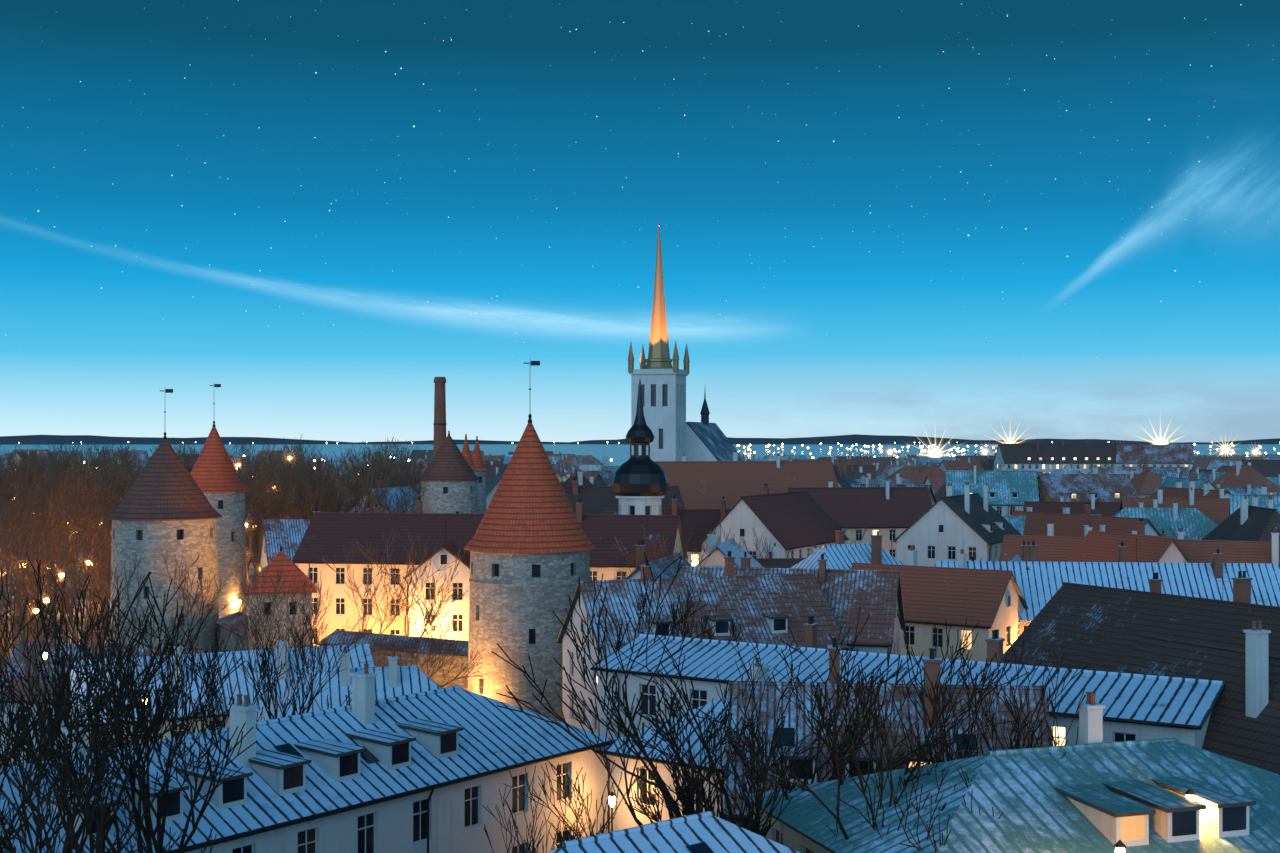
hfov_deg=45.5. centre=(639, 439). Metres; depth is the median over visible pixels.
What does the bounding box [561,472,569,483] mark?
town
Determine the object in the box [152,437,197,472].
tree
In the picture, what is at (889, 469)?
town
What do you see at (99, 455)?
tree
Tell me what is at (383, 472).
tree
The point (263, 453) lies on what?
town
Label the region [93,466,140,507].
tree
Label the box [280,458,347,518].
tree
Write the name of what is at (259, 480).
tree
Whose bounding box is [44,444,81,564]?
tree
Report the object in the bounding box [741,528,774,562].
tree
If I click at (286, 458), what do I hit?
tree
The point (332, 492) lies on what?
tree
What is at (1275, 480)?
town
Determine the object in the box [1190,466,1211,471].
town
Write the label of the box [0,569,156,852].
tree
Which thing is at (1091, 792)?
teal house
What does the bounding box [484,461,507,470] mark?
town
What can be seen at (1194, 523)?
roof
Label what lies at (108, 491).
tree
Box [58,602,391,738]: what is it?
tree
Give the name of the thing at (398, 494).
house
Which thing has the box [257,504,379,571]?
house
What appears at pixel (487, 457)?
town
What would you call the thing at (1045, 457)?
building
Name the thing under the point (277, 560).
square tower
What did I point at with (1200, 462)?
town
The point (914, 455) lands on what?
town
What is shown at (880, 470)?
town
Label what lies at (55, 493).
tree
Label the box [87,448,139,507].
tree
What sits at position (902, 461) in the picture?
town
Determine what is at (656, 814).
tree
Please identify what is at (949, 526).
house
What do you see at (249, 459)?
tree
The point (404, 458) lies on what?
tree
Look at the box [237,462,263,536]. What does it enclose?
tree
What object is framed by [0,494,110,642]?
tree
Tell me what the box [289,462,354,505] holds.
tree
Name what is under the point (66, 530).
tree
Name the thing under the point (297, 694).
tree
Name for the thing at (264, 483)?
tree
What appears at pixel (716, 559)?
house
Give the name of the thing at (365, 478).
tree
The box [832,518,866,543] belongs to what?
tree
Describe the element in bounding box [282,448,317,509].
tree
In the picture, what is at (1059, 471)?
town
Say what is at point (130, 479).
tree
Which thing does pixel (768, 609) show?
snowy-roofed house
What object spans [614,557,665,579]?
tree
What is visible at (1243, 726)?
house corner
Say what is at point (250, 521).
tree
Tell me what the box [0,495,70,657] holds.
tree
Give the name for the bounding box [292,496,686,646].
house
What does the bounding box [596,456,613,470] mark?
tree
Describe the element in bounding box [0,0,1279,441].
sky
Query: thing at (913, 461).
town
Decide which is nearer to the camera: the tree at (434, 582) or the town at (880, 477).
the tree at (434, 582)
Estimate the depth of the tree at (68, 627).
167.83 m
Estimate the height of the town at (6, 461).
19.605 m
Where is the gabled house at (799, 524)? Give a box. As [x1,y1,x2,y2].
[697,484,847,559]
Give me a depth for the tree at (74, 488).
294.44 m
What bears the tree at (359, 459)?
on the ground at (1268, 456)
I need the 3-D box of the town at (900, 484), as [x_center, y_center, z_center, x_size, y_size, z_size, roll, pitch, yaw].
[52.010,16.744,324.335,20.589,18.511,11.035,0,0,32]
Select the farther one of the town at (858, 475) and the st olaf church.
the st olaf church
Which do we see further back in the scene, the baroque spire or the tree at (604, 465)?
the tree at (604, 465)
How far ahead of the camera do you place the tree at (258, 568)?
275.06 m
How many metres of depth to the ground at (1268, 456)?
272.87 m
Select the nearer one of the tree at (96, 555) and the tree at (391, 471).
the tree at (96, 555)
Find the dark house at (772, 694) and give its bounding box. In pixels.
[723,638,1053,829]
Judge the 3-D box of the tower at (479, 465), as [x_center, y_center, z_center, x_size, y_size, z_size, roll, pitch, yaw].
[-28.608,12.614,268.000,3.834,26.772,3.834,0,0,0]
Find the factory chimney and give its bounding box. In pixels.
[433,377,446,457]
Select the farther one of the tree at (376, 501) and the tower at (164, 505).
the tree at (376, 501)
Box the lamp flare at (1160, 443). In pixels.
[1149,434,1168,444]
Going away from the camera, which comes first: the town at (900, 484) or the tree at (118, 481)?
the tree at (118, 481)
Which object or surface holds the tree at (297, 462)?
on the ground at (1268, 456)
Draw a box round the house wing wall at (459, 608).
[403,521,469,640]
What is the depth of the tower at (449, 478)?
236.68 m
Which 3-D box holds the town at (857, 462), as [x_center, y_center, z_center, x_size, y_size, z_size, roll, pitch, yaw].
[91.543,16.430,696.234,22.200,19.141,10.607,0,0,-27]
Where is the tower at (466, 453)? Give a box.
[462,434,476,472]
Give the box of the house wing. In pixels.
[597,658,770,832]
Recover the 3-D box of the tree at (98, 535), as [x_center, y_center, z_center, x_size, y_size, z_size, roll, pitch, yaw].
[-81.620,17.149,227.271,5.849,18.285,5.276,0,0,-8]
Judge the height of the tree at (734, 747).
20.051 m
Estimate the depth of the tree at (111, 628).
86.48 m
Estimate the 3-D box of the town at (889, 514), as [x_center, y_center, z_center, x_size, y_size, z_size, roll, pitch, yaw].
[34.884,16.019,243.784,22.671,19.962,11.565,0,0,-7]
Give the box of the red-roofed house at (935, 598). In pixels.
[850,546,1028,661]
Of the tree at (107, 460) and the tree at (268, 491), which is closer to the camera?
the tree at (268, 491)
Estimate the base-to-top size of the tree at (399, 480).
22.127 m
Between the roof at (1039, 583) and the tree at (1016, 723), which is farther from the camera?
the roof at (1039, 583)
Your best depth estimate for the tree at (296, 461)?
367.80 m
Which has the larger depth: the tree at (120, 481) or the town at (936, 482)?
the town at (936, 482)
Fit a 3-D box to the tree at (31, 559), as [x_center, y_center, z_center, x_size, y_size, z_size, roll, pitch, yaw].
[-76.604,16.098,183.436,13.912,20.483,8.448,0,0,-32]
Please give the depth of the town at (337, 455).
1168.97 m
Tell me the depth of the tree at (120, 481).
255.63 m
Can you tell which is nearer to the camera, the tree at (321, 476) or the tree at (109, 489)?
the tree at (109, 489)
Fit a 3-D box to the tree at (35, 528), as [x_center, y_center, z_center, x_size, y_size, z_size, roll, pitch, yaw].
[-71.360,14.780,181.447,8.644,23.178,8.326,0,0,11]
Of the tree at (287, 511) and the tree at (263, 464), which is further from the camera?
the tree at (263, 464)
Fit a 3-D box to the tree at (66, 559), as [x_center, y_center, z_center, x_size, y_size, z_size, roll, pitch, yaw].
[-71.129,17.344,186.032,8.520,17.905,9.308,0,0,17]
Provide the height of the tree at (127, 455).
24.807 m
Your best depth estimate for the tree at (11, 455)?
322.28 m
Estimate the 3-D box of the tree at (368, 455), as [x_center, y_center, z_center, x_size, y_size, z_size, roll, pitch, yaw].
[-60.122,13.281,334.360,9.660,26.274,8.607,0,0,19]
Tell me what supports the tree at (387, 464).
on the ground at (1268, 456)
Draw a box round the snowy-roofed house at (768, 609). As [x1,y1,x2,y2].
[556,551,848,733]
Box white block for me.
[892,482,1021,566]
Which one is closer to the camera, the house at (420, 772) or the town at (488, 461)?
the house at (420, 772)
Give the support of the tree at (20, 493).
on the ground at (1268, 456)
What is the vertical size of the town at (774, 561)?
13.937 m
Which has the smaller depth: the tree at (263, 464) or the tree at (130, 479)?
the tree at (130, 479)
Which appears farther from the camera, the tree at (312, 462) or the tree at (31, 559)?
the tree at (312, 462)
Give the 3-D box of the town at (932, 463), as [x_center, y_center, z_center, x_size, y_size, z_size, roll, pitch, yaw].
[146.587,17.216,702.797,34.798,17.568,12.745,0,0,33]
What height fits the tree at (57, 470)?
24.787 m
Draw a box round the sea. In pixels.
[0,444,1279,465]
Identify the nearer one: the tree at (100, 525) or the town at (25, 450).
the tree at (100, 525)
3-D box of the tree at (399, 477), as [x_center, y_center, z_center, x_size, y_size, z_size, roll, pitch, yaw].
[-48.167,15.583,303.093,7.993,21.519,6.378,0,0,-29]
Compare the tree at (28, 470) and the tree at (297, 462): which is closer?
the tree at (28, 470)
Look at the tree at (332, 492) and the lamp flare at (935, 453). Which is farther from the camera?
the lamp flare at (935, 453)
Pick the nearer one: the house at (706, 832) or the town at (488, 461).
the house at (706, 832)
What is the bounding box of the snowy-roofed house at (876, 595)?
[682,552,905,654]
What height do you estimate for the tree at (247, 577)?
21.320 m
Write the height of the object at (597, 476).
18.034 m
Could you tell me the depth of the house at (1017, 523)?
232.32 m
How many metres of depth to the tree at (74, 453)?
410.24 m
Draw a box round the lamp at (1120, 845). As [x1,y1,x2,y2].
[1114,840,1125,852]
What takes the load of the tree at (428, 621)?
on the ground at (1268, 456)
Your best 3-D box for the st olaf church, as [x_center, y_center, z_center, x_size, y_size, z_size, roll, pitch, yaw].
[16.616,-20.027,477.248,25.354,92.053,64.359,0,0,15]
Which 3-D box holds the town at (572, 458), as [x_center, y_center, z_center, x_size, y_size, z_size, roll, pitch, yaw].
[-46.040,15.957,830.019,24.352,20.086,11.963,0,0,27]
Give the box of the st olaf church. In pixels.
[628,224,744,460]
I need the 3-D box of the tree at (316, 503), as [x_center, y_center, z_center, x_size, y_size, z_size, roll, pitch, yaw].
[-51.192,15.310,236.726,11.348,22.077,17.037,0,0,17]
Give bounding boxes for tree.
[0,443,44,533]
[0,450,25,607]
[0,454,89,637]
[0,459,56,597]
[0,464,110,620]
[0,467,71,647]
[0,472,24,577]
[0,484,34,595]
[0,485,55,624]
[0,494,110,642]
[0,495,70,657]
[0,496,52,662]
[0,500,18,663]
[0,502,25,641]
[0,518,80,657]
[0,526,21,668]
[0,527,68,760]
[0,535,65,584]
[0,538,143,645]
[0,553,226,794]
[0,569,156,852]
[0,573,142,847]
[0,577,257,852]
[0,639,137,763]
[0,774,184,852]
[1,438,17,476]
[1,445,67,559]
[1,452,30,557]
[1,479,62,576]
[1,493,55,628]
[4,491,83,613]
[7,522,70,642]
[9,512,59,640]
[13,510,55,640]
[16,469,111,638]
[17,447,66,507]
[26,455,65,587]
[31,450,50,484]
[32,455,118,598]
[34,509,101,642]
[38,445,114,546]
[39,448,78,558]
[41,518,107,643]
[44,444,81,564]
[44,453,119,630]
[44,459,115,636]
[46,439,81,524]
[46,444,85,520]
[47,579,225,746]
[48,519,111,643]
[49,436,81,520]
[51,449,91,573]
[51,494,121,615]
[52,507,109,621]
[55,445,89,575]
[57,564,206,672]
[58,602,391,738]
[64,494,112,643]
[71,449,113,579]
[71,469,126,585]
[72,448,117,544]
[73,442,123,539]
[77,495,111,589]
[81,477,121,571]
[82,436,117,546]
[82,480,129,592]
[84,447,127,542]
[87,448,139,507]
[91,470,141,506]
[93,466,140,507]
[94,459,144,505]
[100,438,134,474]
[100,443,149,475]
[100,448,141,495]
[100,454,138,498]
[112,468,138,495]
[116,445,141,479]
[118,450,152,484]
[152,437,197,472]
[153,438,228,468]
[159,548,286,651]
[179,441,199,472]
[201,826,216,852]
[231,439,292,527]
[232,454,306,512]
[233,444,275,526]
[233,445,327,522]
[233,595,359,719]
[235,444,263,488]
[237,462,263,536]
[237,553,312,650]
[240,453,271,574]
[240,458,291,533]
[240,465,286,543]
[241,465,263,576]
[242,440,307,483]
[242,457,294,575]
[243,467,293,551]
[245,453,299,517]
[245,474,266,597]
[245,511,255,576]
[250,452,277,490]
[251,450,283,516]
[257,454,328,519]
[259,443,316,520]
[259,456,311,516]
[259,470,323,518]
[260,478,324,519]
[264,472,333,518]
[266,565,333,647]
[267,487,312,518]
[271,444,326,512]
[271,469,360,519]
[274,444,316,496]
[276,481,334,518]
[277,447,310,509]
[280,440,324,465]
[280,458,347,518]
[280,461,367,516]
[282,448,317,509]
[283,434,318,467]
[288,607,379,683]
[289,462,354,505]
[293,455,338,511]
[295,450,336,502]
[296,445,342,509]
[297,447,322,493]
[298,472,360,511]
[300,453,325,480]
[301,448,351,498]
[314,539,421,633]
[315,457,352,509]
[317,451,413,512]
[323,443,374,506]
[323,456,359,510]
[324,461,382,512]
[325,465,356,512]
[331,453,437,512]
[334,474,425,512]
[335,443,376,497]
[337,490,415,512]
[343,454,389,504]
[345,441,417,486]
[346,441,384,476]
[347,466,416,509]
[348,447,389,487]
[349,530,468,636]
[350,461,412,486]
[351,451,422,486]
[359,471,402,512]
[363,438,413,487]
[366,459,424,491]
[372,471,417,492]
[374,484,419,511]
[375,436,415,482]
[378,464,413,487]
[386,456,424,512]
[388,439,416,483]
[388,603,487,686]
[389,473,415,503]
[395,485,419,512]
[396,457,420,489]
[410,454,435,492]
[482,766,616,852]
[491,552,987,841]
[503,635,863,839]
[586,574,706,650]
[595,473,611,485]
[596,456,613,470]
[611,525,680,579]
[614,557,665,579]
[633,592,744,640]
[671,532,717,565]
[687,607,1069,852]
[693,522,743,554]
[721,609,1028,790]
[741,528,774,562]
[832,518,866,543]
[887,618,1087,763]
[1129,525,1217,539]
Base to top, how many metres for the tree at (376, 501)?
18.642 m
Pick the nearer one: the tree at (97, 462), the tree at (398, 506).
the tree at (398, 506)
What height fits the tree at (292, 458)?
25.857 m
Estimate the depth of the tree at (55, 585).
126.42 m
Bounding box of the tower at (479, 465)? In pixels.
[472,436,486,513]
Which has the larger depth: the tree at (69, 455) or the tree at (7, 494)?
the tree at (69, 455)
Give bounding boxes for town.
[0,455,15,473]
[13,450,38,470]
[14,448,49,452]
[37,451,60,462]
[39,449,83,470]
[99,448,148,474]
[234,457,250,478]
[256,449,283,472]
[301,458,346,485]
[325,452,353,468]
[364,451,384,471]
[392,460,430,478]
[410,449,432,460]
[418,455,428,460]
[471,454,504,460]
[483,458,491,463]
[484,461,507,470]
[485,465,502,481]
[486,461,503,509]
[503,456,560,463]
[546,451,579,466]
[552,459,578,470]
[553,463,563,482]
[556,454,578,467]
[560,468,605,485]
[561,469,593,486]
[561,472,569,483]
[565,475,593,484]
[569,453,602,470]
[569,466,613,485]
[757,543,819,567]
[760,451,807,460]
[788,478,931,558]
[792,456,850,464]
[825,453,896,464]
[832,461,875,478]
[834,455,863,464]
[837,453,870,456]
[848,465,866,478]
[849,475,935,502]
[855,472,914,483]
[873,461,885,475]
[876,476,887,478]
[878,485,933,504]
[883,461,938,475]
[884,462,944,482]
[891,454,920,464]
[904,452,918,457]
[905,457,921,464]
[919,455,955,462]
[922,459,959,464]
[923,475,944,494]
[934,469,977,501]
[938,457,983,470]
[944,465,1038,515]
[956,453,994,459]
[979,457,993,470]
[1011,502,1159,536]
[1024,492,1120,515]
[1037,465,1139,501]
[1050,465,1081,473]
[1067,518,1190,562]
[1083,522,1105,536]
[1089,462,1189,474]
[1114,469,1136,479]
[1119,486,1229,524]
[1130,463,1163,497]
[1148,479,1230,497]
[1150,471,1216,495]
[1156,467,1225,482]
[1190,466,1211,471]
[1193,454,1217,468]
[1202,454,1263,459]
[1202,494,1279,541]
[1205,458,1241,469]
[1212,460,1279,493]
[1216,460,1250,471]
[1216,483,1267,493]
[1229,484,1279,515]
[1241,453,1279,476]
[1266,473,1279,486]
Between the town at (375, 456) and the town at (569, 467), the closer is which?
the town at (569, 467)
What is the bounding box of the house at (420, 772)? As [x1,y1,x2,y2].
[0,655,614,852]
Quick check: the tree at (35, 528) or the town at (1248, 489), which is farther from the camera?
the town at (1248, 489)
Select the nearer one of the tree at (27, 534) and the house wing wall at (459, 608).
the house wing wall at (459, 608)
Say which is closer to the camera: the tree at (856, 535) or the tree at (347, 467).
the tree at (856, 535)
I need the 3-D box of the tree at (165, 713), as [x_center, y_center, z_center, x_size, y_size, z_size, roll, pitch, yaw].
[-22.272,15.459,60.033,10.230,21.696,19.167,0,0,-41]
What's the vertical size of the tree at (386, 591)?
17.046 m
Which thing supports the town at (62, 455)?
on the ground at (1268, 456)
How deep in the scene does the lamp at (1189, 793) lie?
51.90 m
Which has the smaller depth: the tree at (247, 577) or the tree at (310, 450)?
the tree at (247, 577)
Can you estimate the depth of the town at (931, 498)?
301.82 m
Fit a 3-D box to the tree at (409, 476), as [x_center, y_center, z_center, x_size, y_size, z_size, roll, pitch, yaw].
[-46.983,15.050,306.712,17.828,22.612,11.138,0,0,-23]
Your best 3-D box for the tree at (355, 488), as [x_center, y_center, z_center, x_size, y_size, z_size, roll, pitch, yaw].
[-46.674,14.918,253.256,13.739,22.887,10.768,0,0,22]
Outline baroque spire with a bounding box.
[611,380,668,514]
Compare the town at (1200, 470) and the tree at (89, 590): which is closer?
the tree at (89, 590)
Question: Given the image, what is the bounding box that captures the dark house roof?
[1003,564,1279,671]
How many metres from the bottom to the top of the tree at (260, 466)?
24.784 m
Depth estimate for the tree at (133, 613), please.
114.64 m
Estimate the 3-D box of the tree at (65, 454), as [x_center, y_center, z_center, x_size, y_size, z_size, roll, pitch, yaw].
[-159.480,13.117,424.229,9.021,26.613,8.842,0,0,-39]
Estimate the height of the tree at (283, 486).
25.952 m
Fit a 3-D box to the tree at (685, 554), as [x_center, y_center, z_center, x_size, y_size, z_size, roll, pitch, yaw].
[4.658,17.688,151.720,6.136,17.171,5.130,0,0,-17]
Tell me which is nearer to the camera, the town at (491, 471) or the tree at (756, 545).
the tree at (756, 545)
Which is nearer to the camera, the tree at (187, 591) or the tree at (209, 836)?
the tree at (209, 836)
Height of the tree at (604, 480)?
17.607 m
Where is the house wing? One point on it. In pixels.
(623, 819)
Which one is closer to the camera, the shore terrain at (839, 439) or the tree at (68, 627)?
the tree at (68, 627)
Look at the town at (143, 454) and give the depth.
869.28 m
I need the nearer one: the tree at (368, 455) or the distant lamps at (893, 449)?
the tree at (368, 455)
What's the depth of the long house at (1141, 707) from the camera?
77.64 m
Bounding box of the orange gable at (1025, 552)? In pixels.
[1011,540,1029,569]
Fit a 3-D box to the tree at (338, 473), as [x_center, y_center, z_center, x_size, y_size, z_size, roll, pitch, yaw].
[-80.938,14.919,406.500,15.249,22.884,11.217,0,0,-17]
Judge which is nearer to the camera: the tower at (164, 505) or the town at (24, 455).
the tower at (164, 505)
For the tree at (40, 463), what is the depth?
369.25 m
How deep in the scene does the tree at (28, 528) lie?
165.72 m
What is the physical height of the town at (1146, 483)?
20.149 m
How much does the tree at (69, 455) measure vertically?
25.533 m
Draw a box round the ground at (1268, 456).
[0,442,1279,767]
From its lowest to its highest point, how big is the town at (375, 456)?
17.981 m
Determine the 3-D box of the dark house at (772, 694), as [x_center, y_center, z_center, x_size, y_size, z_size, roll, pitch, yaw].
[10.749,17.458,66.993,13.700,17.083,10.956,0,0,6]
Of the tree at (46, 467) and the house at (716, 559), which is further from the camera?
the tree at (46, 467)
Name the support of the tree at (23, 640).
on the ground at (1268, 456)
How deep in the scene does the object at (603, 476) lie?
548.29 m
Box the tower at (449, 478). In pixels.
[417,431,480,513]
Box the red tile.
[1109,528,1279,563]
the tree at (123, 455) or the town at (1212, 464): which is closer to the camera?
the tree at (123, 455)
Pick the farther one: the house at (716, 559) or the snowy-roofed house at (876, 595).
the house at (716, 559)
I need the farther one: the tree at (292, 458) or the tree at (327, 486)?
the tree at (292, 458)
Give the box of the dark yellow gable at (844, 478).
[833,458,858,486]
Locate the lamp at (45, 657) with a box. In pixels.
[43,650,47,755]
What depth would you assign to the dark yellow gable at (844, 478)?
327.49 m
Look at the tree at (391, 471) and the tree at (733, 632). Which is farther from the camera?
the tree at (391, 471)
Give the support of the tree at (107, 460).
on the ground at (1268, 456)
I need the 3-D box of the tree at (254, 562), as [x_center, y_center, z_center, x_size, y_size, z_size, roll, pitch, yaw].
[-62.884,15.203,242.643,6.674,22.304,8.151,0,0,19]
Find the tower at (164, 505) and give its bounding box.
[107,389,221,652]
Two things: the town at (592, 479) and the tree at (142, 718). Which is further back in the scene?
the town at (592, 479)
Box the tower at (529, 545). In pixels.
[464,361,595,721]
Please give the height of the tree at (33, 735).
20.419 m
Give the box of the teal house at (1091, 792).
[739,692,1279,852]
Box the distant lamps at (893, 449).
[81,442,1278,468]
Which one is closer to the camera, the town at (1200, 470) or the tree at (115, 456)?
the tree at (115, 456)
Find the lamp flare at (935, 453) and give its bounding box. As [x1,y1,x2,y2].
[926,444,943,456]
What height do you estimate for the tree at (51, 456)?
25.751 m
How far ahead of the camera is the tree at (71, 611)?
218.12 m
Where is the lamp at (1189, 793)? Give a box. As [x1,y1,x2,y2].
[1184,788,1195,800]
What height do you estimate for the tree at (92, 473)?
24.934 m
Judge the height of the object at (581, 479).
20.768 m
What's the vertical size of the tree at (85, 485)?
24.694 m
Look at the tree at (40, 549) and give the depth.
184.93 m
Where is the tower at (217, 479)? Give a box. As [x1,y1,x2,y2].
[190,384,248,618]
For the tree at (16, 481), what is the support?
on the ground at (1268, 456)
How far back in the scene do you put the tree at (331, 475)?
359.05 m
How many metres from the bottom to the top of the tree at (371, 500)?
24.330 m
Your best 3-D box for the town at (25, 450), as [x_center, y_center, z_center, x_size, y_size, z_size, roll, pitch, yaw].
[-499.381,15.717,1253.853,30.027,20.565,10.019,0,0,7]
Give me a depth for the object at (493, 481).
346.69 m
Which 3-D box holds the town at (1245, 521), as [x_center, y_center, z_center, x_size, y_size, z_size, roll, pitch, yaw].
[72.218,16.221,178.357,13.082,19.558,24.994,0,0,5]
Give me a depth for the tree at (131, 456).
413.88 m
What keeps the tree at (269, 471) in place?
on the ground at (1268, 456)
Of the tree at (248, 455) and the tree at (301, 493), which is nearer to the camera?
the tree at (301, 493)
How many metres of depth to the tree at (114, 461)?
297.26 m
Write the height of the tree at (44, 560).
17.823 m
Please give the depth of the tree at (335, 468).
349.79 m
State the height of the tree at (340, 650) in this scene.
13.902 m
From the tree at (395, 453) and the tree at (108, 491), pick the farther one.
the tree at (395, 453)
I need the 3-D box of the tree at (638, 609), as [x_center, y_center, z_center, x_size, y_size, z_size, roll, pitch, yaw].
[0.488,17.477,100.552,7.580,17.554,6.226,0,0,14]
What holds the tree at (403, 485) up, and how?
on the ground at (1268, 456)
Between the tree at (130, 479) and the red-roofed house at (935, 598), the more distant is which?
the tree at (130, 479)
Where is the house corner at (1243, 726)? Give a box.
[1113,620,1279,774]
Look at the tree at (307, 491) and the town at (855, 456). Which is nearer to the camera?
the tree at (307, 491)
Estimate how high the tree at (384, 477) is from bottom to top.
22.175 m
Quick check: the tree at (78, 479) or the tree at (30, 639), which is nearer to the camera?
the tree at (30, 639)
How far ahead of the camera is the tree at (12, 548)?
254.42 m
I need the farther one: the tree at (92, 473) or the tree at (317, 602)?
the tree at (92, 473)
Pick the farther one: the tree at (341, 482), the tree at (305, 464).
the tree at (341, 482)
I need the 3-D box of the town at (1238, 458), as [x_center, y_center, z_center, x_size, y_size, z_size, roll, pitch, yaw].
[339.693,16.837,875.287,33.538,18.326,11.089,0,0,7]
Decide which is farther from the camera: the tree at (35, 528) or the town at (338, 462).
the town at (338, 462)
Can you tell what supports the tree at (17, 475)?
on the ground at (1268, 456)
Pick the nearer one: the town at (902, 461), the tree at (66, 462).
the tree at (66, 462)
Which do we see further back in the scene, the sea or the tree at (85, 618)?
the sea
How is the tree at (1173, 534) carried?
on the ground at (1268, 456)
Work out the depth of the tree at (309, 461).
380.77 m
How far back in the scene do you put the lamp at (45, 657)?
109.96 m
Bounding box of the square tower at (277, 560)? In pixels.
[243,546,316,649]
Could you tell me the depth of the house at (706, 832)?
47.35 m
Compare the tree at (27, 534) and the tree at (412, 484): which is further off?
the tree at (412, 484)
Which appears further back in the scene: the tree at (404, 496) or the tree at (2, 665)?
the tree at (404, 496)
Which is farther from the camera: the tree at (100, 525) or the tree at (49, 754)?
the tree at (100, 525)
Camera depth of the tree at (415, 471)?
401.41 m
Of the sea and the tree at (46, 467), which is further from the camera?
the sea
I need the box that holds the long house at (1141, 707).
[590,616,1225,748]
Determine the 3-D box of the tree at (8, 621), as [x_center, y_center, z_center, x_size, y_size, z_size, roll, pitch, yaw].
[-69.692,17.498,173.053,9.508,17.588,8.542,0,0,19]
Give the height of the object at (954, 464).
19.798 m
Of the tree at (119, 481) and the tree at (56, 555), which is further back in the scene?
the tree at (119, 481)
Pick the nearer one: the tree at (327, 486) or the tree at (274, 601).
the tree at (274, 601)
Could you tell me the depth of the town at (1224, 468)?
521.33 m
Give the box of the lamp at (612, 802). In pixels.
[609,791,614,831]
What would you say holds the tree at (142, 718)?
on the ground at (1268, 456)
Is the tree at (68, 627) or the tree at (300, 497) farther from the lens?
the tree at (300, 497)
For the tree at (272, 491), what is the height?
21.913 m
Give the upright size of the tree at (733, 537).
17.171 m
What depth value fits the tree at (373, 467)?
246.25 m
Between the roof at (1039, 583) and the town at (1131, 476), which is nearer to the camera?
the roof at (1039, 583)
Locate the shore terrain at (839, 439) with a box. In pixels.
[0,434,1279,443]
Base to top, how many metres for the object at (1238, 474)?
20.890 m
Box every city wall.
[216,611,247,651]
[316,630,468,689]
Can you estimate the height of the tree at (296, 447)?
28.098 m
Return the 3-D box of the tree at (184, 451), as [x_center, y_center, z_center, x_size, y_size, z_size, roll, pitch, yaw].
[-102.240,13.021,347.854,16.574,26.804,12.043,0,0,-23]
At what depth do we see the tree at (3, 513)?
227.63 m
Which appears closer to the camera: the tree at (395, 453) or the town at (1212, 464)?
the tree at (395, 453)
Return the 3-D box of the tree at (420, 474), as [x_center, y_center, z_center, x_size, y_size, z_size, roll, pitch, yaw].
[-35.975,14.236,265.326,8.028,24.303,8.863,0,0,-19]
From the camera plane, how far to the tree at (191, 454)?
393.96 m
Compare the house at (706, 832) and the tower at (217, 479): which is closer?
the house at (706, 832)
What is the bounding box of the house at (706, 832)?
[547,811,799,852]

